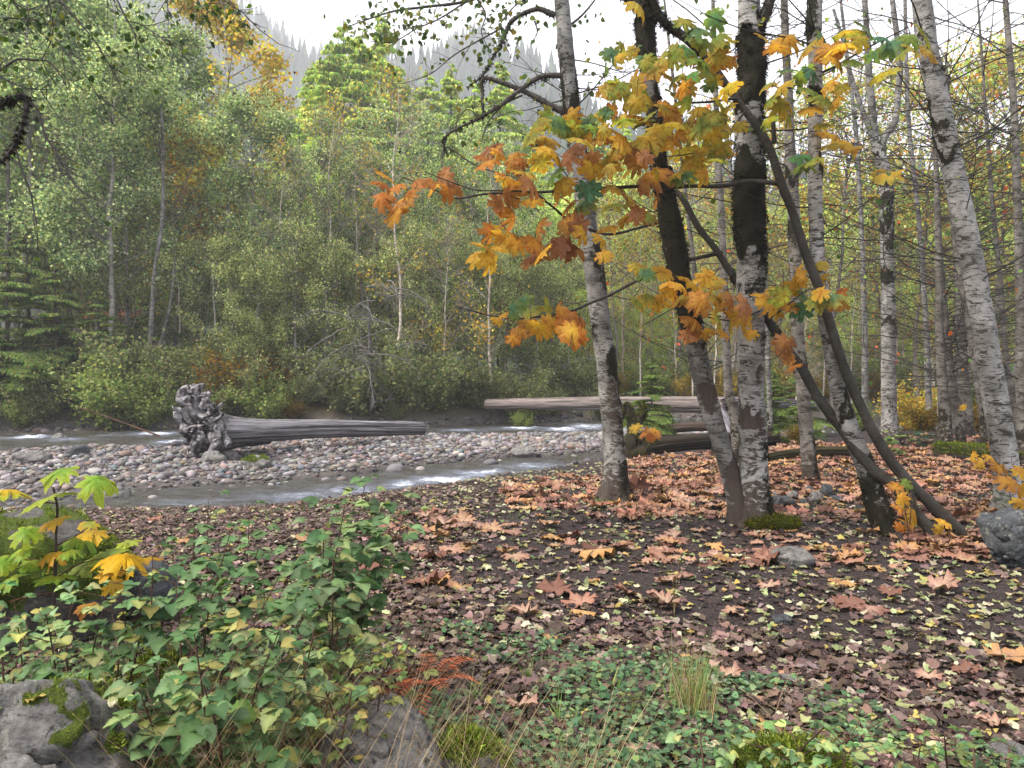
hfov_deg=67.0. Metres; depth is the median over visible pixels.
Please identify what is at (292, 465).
river stone
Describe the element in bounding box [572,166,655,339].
alder tree
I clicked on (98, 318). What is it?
fir tree
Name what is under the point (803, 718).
fallen leaf
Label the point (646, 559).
fallen maple leaf
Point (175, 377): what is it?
bush
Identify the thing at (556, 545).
fallen maple leaf
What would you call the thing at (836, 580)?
fallen maple leaf
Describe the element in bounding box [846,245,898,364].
bare sapling
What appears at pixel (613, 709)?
fallen maple leaf
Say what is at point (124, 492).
rock
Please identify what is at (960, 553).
fallen maple leaf
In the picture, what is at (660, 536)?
fallen maple leaf
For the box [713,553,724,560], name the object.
fallen maple leaf
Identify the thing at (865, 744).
fallen leaf
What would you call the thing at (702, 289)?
bare sapling
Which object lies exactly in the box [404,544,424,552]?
fallen maple leaf
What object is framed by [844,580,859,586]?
fallen maple leaf
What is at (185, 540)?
fallen maple leaf
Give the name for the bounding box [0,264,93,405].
fir tree
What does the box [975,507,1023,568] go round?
boulder
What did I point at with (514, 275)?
alder tree
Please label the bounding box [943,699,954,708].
fallen leaf
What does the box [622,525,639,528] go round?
fallen maple leaf
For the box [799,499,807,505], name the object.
fire ring stone
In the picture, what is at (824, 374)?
bare sapling
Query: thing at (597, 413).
bush
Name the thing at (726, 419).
fallen log
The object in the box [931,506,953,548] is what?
maple seedling
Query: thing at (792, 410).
fir tree
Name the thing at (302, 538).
fallen maple leaf
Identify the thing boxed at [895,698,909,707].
fallen leaf
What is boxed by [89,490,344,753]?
shrub
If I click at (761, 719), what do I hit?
fallen maple leaf
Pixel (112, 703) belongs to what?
fallen leaf
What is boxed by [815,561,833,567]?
fallen maple leaf
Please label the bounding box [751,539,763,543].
fallen maple leaf
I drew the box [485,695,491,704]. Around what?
fallen leaf
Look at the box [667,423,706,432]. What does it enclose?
fallen log
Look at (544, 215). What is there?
alder tree
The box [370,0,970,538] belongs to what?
maple tree
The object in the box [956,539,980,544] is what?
fallen maple leaf
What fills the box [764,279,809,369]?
alder tree
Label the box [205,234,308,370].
alder tree
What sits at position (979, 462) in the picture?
maple seedling
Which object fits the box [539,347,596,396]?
bush
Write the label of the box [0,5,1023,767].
ground
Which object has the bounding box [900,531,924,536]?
fallen maple leaf
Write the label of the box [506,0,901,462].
alder tree
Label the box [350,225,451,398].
alder tree
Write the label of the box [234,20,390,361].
cedar tree
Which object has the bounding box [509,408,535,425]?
bush
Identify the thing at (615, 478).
alder tree
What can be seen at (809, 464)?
alder tree
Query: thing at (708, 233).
alder tree
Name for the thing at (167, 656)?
mossy rock
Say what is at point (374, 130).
alder tree
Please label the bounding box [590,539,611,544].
fallen maple leaf
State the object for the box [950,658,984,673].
fallen maple leaf
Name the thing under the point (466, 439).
river stone
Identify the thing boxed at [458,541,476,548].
fallen maple leaf
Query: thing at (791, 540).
fallen maple leaf
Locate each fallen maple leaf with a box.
[177,536,189,543]
[295,530,307,540]
[353,562,385,574]
[378,521,403,530]
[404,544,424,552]
[405,569,445,585]
[408,523,430,532]
[408,524,435,532]
[418,548,452,558]
[421,571,451,583]
[422,534,438,539]
[428,513,457,524]
[433,532,450,535]
[439,543,466,553]
[441,523,457,528]
[446,578,471,590]
[449,521,470,527]
[452,512,476,521]
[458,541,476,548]
[468,521,485,528]
[480,528,492,532]
[482,520,501,531]
[495,546,514,551]
[501,528,521,535]
[501,551,529,561]
[502,544,518,549]
[503,522,522,525]
[505,693,537,708]
[508,602,539,614]
[536,574,572,594]
[537,519,559,524]
[541,533,564,541]
[541,633,570,645]
[548,543,561,546]
[557,528,583,536]
[560,591,598,607]
[564,537,576,544]
[570,609,596,618]
[571,548,583,552]
[579,548,615,561]
[582,541,597,549]
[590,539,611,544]
[610,542,628,546]
[612,707,634,717]
[614,582,641,595]
[616,540,634,544]
[616,543,640,550]
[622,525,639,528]
[629,473,649,491]
[641,555,655,562]
[646,547,674,554]
[646,589,681,606]
[648,548,673,563]
[649,544,676,551]
[654,574,681,582]
[655,534,668,541]
[659,536,679,543]
[662,542,673,546]
[664,529,680,537]
[665,554,680,559]
[668,536,690,544]
[676,548,688,553]
[678,571,694,576]
[683,506,705,513]
[683,556,697,561]
[691,527,707,531]
[692,558,720,567]
[698,553,712,557]
[704,542,724,550]
[706,549,723,556]
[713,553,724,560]
[719,661,742,677]
[720,557,737,561]
[722,605,745,613]
[732,547,746,553]
[737,687,768,700]
[738,561,761,566]
[740,544,785,566]
[747,529,770,537]
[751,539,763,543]
[753,550,775,562]
[756,714,793,733]
[757,579,780,588]
[770,530,788,535]
[773,535,788,539]
[782,538,800,542]
[796,533,811,539]
[801,544,826,551]
[812,554,822,559]
[814,542,840,550]
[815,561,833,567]
[820,551,838,556]
[828,578,845,584]
[831,595,865,610]
[833,548,858,559]
[837,548,864,555]
[841,555,865,563]
[842,543,870,548]
[843,546,866,556]
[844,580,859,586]
[847,604,890,615]
[854,541,867,545]
[855,526,879,531]
[866,564,884,571]
[876,585,902,596]
[888,563,907,569]
[889,545,911,551]
[890,553,905,558]
[895,539,921,549]
[897,549,924,554]
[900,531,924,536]
[902,550,930,561]
[905,536,936,541]
[905,556,923,561]
[909,534,924,538]
[914,668,942,678]
[917,728,939,739]
[924,532,955,541]
[926,568,960,589]
[926,682,943,692]
[927,536,945,543]
[927,550,951,556]
[929,545,953,552]
[930,539,956,546]
[939,533,960,538]
[942,545,962,549]
[946,531,968,537]
[946,549,976,558]
[950,542,975,546]
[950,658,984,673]
[952,547,969,551]
[955,537,965,543]
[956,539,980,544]
[956,555,979,561]
[964,546,988,554]
[965,542,987,547]
[967,527,979,532]
[967,532,981,538]
[974,553,988,557]
[974,712,1011,726]
[982,643,1023,662]
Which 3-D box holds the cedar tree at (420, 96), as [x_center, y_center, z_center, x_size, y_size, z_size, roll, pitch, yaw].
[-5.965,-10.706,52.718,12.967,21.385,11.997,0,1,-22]
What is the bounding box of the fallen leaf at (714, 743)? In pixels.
[705,740,721,746]
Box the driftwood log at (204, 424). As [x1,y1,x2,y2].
[172,383,427,458]
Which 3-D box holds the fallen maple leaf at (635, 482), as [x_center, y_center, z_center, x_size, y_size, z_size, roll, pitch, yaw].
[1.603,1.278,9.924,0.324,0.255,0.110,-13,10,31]
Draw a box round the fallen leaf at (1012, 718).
[1007,716,1019,720]
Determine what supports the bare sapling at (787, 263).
on the ground at (454, 413)
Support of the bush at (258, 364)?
on the ground at (454, 413)
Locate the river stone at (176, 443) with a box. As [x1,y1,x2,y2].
[170,440,181,446]
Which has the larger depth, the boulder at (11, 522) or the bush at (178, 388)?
the bush at (178, 388)
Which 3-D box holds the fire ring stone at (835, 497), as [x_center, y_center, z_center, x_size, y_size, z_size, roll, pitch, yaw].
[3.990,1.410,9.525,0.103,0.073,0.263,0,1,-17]
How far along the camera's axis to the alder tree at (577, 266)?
33.83 m
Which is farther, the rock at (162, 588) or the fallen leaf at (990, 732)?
the rock at (162, 588)
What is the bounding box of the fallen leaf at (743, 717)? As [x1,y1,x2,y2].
[737,711,746,719]
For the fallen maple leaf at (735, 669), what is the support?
on the ground at (454, 413)
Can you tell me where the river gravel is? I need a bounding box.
[0,408,879,509]
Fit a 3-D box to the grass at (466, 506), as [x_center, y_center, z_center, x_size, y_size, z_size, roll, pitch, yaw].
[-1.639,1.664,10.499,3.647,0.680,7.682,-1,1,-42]
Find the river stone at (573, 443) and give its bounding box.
[566,442,578,445]
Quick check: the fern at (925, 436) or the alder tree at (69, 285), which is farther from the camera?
the alder tree at (69, 285)
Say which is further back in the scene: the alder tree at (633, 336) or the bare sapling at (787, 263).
the alder tree at (633, 336)
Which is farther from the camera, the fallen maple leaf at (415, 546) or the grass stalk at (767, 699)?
the fallen maple leaf at (415, 546)
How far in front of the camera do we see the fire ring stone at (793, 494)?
9.51 m
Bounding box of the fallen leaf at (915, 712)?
[908,709,918,718]
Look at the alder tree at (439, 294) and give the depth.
43.63 m
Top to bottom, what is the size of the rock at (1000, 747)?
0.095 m
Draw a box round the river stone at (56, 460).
[51,458,62,463]
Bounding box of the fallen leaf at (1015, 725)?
[1007,720,1019,729]
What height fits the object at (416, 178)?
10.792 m
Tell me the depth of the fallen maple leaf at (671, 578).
5.74 m
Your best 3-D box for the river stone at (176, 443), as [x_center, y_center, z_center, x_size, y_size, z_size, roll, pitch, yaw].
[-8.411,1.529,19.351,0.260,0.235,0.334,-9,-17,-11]
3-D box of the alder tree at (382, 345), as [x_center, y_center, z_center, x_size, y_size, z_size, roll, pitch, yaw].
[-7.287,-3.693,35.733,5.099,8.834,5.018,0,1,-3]
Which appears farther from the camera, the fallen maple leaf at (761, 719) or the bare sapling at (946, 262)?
the bare sapling at (946, 262)
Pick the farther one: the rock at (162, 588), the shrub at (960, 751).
the rock at (162, 588)
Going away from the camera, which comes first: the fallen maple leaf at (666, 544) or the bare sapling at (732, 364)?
the fallen maple leaf at (666, 544)
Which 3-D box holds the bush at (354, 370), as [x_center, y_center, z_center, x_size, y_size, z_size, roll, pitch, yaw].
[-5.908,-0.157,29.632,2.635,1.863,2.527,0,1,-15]
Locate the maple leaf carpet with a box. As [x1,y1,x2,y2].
[147,432,1023,530]
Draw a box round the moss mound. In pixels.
[742,510,802,530]
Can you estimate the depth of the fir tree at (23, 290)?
26.67 m
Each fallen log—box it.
[484,396,725,413]
[621,401,781,456]
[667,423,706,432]
[718,396,817,410]
[721,407,730,431]
[768,446,849,460]
[931,440,1023,465]
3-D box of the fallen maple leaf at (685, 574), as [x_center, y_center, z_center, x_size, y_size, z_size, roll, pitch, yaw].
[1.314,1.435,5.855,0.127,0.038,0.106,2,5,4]
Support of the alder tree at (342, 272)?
on the ground at (454, 413)
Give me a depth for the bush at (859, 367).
37.45 m
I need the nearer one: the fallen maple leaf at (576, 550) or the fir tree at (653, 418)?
the fallen maple leaf at (576, 550)
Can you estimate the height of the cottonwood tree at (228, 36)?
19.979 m
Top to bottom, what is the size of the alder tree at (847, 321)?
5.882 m
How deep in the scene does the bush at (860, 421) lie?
24.04 m
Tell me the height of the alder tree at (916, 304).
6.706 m
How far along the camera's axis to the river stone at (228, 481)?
13.53 m
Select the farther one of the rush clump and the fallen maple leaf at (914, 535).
the fallen maple leaf at (914, 535)
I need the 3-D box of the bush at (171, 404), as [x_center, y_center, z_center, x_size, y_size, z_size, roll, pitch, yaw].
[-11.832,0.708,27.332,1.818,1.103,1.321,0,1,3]
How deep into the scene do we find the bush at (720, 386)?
33.53 m
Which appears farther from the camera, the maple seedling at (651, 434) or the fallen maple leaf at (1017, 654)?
the maple seedling at (651, 434)
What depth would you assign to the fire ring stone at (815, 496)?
9.38 m
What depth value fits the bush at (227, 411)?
27.17 m
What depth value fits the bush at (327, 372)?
28.77 m
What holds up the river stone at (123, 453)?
on the river gravel
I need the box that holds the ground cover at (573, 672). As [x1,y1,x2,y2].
[0,618,1023,767]
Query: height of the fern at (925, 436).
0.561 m
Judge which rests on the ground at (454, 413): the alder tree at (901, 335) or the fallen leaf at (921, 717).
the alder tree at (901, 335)
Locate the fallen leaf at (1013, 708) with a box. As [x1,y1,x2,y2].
[1006,702,1019,714]
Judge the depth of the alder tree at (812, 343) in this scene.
42.45 m
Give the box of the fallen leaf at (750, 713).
[747,707,755,718]
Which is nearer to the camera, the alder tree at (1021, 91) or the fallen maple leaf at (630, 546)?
the fallen maple leaf at (630, 546)
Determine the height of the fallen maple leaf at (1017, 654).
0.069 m
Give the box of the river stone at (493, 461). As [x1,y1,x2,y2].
[482,458,498,464]
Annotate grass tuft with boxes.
[390,641,408,662]
[466,676,484,698]
[516,658,537,676]
[547,693,561,719]
[607,666,623,689]
[623,697,638,713]
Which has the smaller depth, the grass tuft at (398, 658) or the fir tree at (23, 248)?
the grass tuft at (398, 658)
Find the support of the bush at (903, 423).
on the ground at (454, 413)
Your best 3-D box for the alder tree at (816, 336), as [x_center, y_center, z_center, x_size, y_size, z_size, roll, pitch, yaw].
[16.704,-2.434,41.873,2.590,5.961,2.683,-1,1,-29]
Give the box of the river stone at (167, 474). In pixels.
[158,471,172,477]
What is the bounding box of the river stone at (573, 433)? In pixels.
[568,431,580,436]
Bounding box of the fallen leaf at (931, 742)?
[926,740,943,746]
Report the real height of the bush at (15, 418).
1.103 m
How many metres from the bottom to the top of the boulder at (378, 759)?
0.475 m
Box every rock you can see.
[8,450,53,463]
[51,433,66,437]
[68,445,90,455]
[103,485,130,497]
[121,560,181,622]
[123,645,194,698]
[201,451,226,463]
[220,449,238,460]
[238,454,272,469]
[434,716,516,767]
[511,446,539,456]
[723,722,860,767]
[771,546,815,568]
[772,614,792,625]
[772,673,794,680]
[820,699,840,710]
[985,740,1023,764]
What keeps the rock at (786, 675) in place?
on the leaf litter
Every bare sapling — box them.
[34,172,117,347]
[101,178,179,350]
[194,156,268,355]
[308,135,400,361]
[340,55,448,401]
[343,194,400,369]
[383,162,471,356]
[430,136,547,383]
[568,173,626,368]
[576,260,617,370]
[579,214,623,356]
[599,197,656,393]
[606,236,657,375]
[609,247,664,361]
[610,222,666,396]
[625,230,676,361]
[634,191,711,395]
[655,182,720,395]
[662,234,718,356]
[682,166,771,395]
[689,238,736,383]
[705,179,736,370]
[709,190,769,370]
[717,152,791,352]
[734,228,787,362]
[765,228,811,370]
[767,211,788,366]
[768,221,807,368]
[768,231,845,399]
[771,261,850,380]
[802,248,841,363]
[806,244,858,395]
[808,255,854,363]
[817,239,897,402]
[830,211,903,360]
[835,231,880,359]
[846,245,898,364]
[850,266,912,363]
[868,207,934,377]
[871,217,925,377]
[879,258,918,357]
[896,263,953,395]
[906,239,955,413]
[913,201,978,347]
[914,208,954,360]
[932,236,1004,381]
[947,253,994,375]
[985,244,1014,356]
[989,189,1023,379]
[989,270,1014,354]
[992,260,1014,354]
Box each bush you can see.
[0,326,76,398]
[0,327,92,398]
[0,371,83,424]
[1,396,36,426]
[28,357,91,401]
[37,347,155,429]
[45,389,70,408]
[46,343,128,402]
[58,321,189,403]
[97,368,177,428]
[119,322,230,402]
[146,384,176,404]
[159,389,178,418]
[163,379,196,403]
[171,382,225,412]
[183,346,290,409]
[192,350,285,413]
[200,376,240,414]
[220,365,302,418]
[245,344,314,401]
[275,344,361,401]
[276,368,332,404]
[277,395,313,418]
[280,333,419,415]
[282,345,364,402]
[325,392,354,412]
[327,361,387,401]
[378,330,486,411]
[380,401,412,420]
[393,388,406,400]
[407,344,494,378]
[427,358,493,405]
[428,349,524,407]
[469,368,527,412]
[477,357,524,391]
[487,363,562,419]
[508,351,580,396]
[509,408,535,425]
[515,373,549,396]
[521,380,573,415]
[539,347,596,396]
[555,382,579,396]
[563,357,625,396]
[577,384,632,418]
[617,366,633,394]
[622,370,641,394]
[625,359,675,395]
[638,352,686,394]
[663,350,734,395]
[669,372,691,395]
[712,363,738,396]
[765,369,790,397]
[772,354,820,398]
[778,421,816,443]
[789,356,828,387]
[812,366,829,396]
[822,356,880,394]
[847,355,880,392]
[852,401,879,431]
[857,368,900,399]
[872,374,937,430]
[873,353,935,396]
[898,401,937,431]
[907,359,936,395]
[935,375,975,406]
[972,399,979,432]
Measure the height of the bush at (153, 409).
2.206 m
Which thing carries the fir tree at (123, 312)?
on the ground at (454, 413)
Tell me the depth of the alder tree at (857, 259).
51.74 m
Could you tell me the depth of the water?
15.31 m
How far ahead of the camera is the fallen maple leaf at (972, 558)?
6.40 m
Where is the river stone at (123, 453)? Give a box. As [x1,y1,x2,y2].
[119,450,132,456]
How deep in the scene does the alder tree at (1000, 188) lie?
58.18 m
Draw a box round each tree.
[0,0,24,259]
[0,0,38,332]
[0,0,88,347]
[0,0,117,339]
[0,0,119,348]
[0,0,166,338]
[0,0,299,266]
[0,43,71,272]
[0,125,91,349]
[0,225,83,396]
[0,247,84,410]
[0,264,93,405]
[1,12,161,344]
[3,16,141,312]
[3,148,10,339]
[5,0,205,341]
[12,12,129,338]
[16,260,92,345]
[33,289,140,410]
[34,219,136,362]
[55,0,225,355]
[57,0,253,330]
[66,176,71,336]
[69,57,177,363]
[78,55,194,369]
[80,224,144,333]
[83,64,239,346]
[85,248,190,364]
[103,84,225,346]
[106,90,228,371]
[113,174,212,367]
[118,138,242,344]
[120,292,192,400]
[122,229,229,366]
[123,177,127,349]
[128,0,301,342]
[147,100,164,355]
[150,226,277,371]
[153,259,175,362]
[163,151,259,348]
[185,73,314,353]
[193,149,322,360]
[196,193,280,334]
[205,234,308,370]
[207,164,296,336]
[221,102,354,363]
[221,107,318,364]
[225,199,299,351]
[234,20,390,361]
[238,60,391,354]
[240,38,412,356]
[242,130,327,360]
[242,214,353,398]
[250,168,335,365]
[260,28,435,361]
[262,102,393,337]
[271,137,383,355]
[276,275,439,411]
[279,229,380,363]
[288,83,378,356]
[306,92,434,379]
[313,141,413,346]
[319,0,737,502]
[326,67,490,369]
[327,206,398,367]
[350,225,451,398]
[356,74,481,363]
[358,159,447,331]
[359,277,366,355]
[365,11,441,379]
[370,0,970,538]
[370,210,491,372]
[383,288,393,397]
[396,69,504,364]
[396,147,494,343]
[406,200,481,356]
[410,205,467,368]
[412,80,541,371]
[416,99,517,363]
[424,240,516,367]
[425,63,497,355]
[432,168,523,372]
[448,130,544,369]
[455,235,554,371]
[456,174,938,534]
[471,60,571,369]
[479,192,540,362]
[480,127,586,361]
[490,225,586,369]
[492,138,576,372]
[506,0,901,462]
[510,0,869,457]
[515,219,593,372]
[517,207,577,345]
[527,246,612,396]
[541,168,634,363]
[548,179,639,356]
[551,147,660,358]
[565,287,595,372]
[571,122,656,369]
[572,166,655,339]
[578,126,677,376]
[582,284,644,371]
[597,1,969,430]
[608,205,665,356]
[610,296,657,376]
[617,118,735,393]
[619,0,748,526]
[619,295,672,373]
[621,196,663,365]
[622,0,996,537]
[623,356,679,437]
[624,213,713,362]
[638,261,682,385]
[639,0,893,527]
[652,0,917,482]
[653,82,803,396]
[662,299,707,368]
[688,204,731,357]
[695,197,732,367]
[705,210,787,358]
[709,0,1023,441]
[710,285,735,363]
[714,0,1023,445]
[715,0,1023,442]
[725,74,875,368]
[732,0,1010,431]
[734,2,1023,443]
[761,0,1023,430]
[764,0,1023,512]
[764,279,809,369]
[765,49,946,410]
[765,370,797,442]
[766,197,813,320]
[767,202,830,367]
[769,196,849,329]
[775,370,834,437]
[783,26,1023,436]
[783,282,823,367]
[785,215,875,366]
[787,42,933,367]
[804,293,842,367]
[807,203,901,348]
[825,0,1023,456]
[828,207,905,356]
[831,181,916,362]
[834,0,1023,429]
[835,289,879,364]
[843,296,912,370]
[849,35,1023,401]
[874,205,950,356]
[878,285,934,366]
[894,181,951,339]
[896,25,1023,378]
[898,275,953,371]
[904,27,1023,318]
[904,201,993,312]
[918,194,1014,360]
[920,295,951,358]
[931,202,1013,351]
[934,281,994,374]
[942,21,1023,303]
[972,172,1022,355]
[977,133,1023,262]
[989,231,1023,341]
[990,114,1023,326]
[991,266,1014,338]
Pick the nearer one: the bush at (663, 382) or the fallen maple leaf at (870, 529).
the fallen maple leaf at (870, 529)
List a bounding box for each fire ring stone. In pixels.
[772,496,795,506]
[786,491,798,499]
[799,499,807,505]
[808,491,823,502]
[820,484,832,496]
[829,495,842,501]
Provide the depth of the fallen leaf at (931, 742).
3.26 m
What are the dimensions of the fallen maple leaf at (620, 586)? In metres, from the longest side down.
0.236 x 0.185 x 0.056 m
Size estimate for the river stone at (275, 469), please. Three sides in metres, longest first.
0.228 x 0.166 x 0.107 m
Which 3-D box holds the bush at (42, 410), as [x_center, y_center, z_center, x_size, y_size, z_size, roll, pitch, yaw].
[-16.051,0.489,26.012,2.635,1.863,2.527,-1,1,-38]
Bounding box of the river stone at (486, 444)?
[481,441,493,448]
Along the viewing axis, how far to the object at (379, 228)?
31.79 m
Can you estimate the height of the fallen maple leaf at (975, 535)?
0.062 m
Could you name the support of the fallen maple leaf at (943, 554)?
on the ground at (454, 413)
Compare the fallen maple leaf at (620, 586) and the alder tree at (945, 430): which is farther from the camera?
the alder tree at (945, 430)
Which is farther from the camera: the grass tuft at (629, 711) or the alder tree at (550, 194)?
the alder tree at (550, 194)
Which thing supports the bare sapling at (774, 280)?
on the ground at (454, 413)
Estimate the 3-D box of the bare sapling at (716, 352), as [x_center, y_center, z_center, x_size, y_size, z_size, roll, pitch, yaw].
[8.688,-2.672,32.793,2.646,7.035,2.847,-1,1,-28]
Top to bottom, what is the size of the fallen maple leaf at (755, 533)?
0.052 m
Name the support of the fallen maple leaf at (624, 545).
on the fallen maple leaf
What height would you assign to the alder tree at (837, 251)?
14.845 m
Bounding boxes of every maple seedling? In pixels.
[628,420,662,457]
[886,473,912,541]
[886,477,921,544]
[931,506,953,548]
[959,396,989,470]
[982,439,1023,509]
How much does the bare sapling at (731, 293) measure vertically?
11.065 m
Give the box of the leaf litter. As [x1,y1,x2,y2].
[0,464,1023,767]
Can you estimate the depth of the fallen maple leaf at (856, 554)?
6.53 m
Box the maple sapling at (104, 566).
[0,466,164,654]
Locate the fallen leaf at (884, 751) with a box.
[878,739,888,753]
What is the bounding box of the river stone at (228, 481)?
[224,478,234,483]
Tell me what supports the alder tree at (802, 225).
on the ground at (454, 413)
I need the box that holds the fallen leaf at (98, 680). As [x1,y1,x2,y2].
[90,678,104,681]
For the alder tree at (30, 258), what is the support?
on the ground at (454, 413)
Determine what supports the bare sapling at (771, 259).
on the ground at (454, 413)
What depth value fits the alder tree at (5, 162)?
34.46 m
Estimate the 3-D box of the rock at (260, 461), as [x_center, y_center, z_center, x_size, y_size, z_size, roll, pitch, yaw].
[-4.993,1.540,15.095,0.642,0.434,0.528,0,1,0]
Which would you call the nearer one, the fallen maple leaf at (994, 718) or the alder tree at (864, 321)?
the fallen maple leaf at (994, 718)
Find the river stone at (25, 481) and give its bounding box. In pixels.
[22,479,33,483]
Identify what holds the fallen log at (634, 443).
on the ground at (454, 413)
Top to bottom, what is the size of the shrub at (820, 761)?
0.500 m
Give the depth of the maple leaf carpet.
10.21 m
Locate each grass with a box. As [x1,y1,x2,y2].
[0,576,745,767]
[253,491,650,521]
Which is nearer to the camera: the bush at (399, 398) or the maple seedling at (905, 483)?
the maple seedling at (905, 483)
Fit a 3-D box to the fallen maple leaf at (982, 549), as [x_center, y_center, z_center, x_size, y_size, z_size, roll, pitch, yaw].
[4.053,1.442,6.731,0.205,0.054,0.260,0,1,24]
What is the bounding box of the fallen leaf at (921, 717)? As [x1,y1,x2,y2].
[919,713,936,724]
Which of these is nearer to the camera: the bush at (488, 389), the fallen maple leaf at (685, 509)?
the fallen maple leaf at (685, 509)
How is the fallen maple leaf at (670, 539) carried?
on the ground at (454, 413)
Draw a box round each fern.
[374,653,480,714]
[815,434,832,442]
[900,431,937,446]
[980,491,1023,509]
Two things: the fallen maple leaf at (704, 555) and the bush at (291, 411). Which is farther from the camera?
the bush at (291, 411)
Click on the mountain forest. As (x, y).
(301, 62)
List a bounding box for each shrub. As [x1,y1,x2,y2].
[0,569,168,726]
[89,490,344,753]
[100,601,379,767]
[254,473,431,727]
[270,612,443,767]
[665,707,944,767]
[881,430,916,456]
[915,715,1023,767]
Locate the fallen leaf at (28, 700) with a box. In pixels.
[23,693,45,702]
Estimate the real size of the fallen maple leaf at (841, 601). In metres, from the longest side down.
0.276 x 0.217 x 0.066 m
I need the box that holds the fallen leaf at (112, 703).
[107,700,114,706]
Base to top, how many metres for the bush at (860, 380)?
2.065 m
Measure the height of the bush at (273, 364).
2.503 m
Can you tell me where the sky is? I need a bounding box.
[238,0,1023,194]
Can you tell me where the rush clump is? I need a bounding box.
[645,624,733,724]
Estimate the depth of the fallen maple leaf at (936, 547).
6.75 m
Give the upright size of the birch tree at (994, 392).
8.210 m
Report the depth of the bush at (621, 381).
36.47 m
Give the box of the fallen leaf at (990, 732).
[980,728,998,735]
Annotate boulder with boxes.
[0,498,140,656]
[0,663,152,767]
[311,692,443,767]
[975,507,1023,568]
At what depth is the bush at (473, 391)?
29.38 m
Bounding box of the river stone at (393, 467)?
[385,464,404,470]
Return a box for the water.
[0,416,954,508]
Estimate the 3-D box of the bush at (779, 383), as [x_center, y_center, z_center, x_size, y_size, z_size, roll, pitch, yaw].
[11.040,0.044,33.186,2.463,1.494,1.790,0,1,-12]
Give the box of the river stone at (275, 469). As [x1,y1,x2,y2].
[267,467,277,471]
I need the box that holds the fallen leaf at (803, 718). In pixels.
[800,713,810,724]
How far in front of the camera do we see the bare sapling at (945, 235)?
37.55 m
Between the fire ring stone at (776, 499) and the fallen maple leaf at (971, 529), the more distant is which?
the fire ring stone at (776, 499)
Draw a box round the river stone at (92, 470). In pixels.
[87,468,102,473]
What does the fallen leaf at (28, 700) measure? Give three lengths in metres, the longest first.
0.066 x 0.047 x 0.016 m
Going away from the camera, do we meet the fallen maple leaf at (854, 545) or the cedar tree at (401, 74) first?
the fallen maple leaf at (854, 545)
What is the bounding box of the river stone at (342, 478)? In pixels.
[336,476,347,479]
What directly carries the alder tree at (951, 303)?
on the ground at (454, 413)
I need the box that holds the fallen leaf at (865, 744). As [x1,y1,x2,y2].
[856,742,874,750]
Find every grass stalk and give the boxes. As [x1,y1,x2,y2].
[672,543,689,612]
[678,638,829,720]
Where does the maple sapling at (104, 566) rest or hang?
on the ground at (454, 413)
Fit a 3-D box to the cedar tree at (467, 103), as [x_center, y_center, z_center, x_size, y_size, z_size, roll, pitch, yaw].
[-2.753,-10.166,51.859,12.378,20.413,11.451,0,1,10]
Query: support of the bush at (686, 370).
on the ground at (454, 413)
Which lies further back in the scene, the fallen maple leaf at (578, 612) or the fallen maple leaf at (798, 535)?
the fallen maple leaf at (798, 535)
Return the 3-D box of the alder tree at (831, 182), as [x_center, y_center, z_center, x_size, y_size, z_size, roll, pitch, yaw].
[14.461,-6.303,32.613,7.003,15.734,7.035,0,1,0]
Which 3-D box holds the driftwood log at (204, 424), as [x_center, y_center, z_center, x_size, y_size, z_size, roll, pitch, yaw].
[-4.626,0.831,18.925,7.027,1.774,1.301,-1,1,-44]
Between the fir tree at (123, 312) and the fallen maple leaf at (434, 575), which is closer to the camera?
the fallen maple leaf at (434, 575)
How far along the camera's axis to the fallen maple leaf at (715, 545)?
6.95 m
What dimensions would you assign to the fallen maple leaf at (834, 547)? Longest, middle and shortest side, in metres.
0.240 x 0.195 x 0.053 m
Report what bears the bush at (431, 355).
on the ground at (454, 413)
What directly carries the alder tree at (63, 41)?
on the ground at (454, 413)
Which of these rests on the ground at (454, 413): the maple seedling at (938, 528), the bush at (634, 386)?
the bush at (634, 386)
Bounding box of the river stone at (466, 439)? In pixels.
[460,438,471,441]
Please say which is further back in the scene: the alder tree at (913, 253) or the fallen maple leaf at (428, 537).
the alder tree at (913, 253)
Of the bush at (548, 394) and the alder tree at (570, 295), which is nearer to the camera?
the bush at (548, 394)
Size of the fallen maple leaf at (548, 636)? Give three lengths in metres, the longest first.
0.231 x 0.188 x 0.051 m
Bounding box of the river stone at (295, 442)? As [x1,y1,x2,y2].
[290,440,300,445]
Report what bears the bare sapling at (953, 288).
on the ground at (454, 413)
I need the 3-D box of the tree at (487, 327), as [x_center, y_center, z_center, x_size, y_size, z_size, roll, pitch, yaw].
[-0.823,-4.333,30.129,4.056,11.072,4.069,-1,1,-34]
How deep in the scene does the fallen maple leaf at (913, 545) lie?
6.78 m
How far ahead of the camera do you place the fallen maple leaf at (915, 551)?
6.56 m
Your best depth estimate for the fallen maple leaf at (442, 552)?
6.53 m
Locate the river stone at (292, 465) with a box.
[287,464,297,467]
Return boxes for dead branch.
[65,403,163,436]
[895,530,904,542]
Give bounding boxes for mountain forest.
[1,0,1007,372]

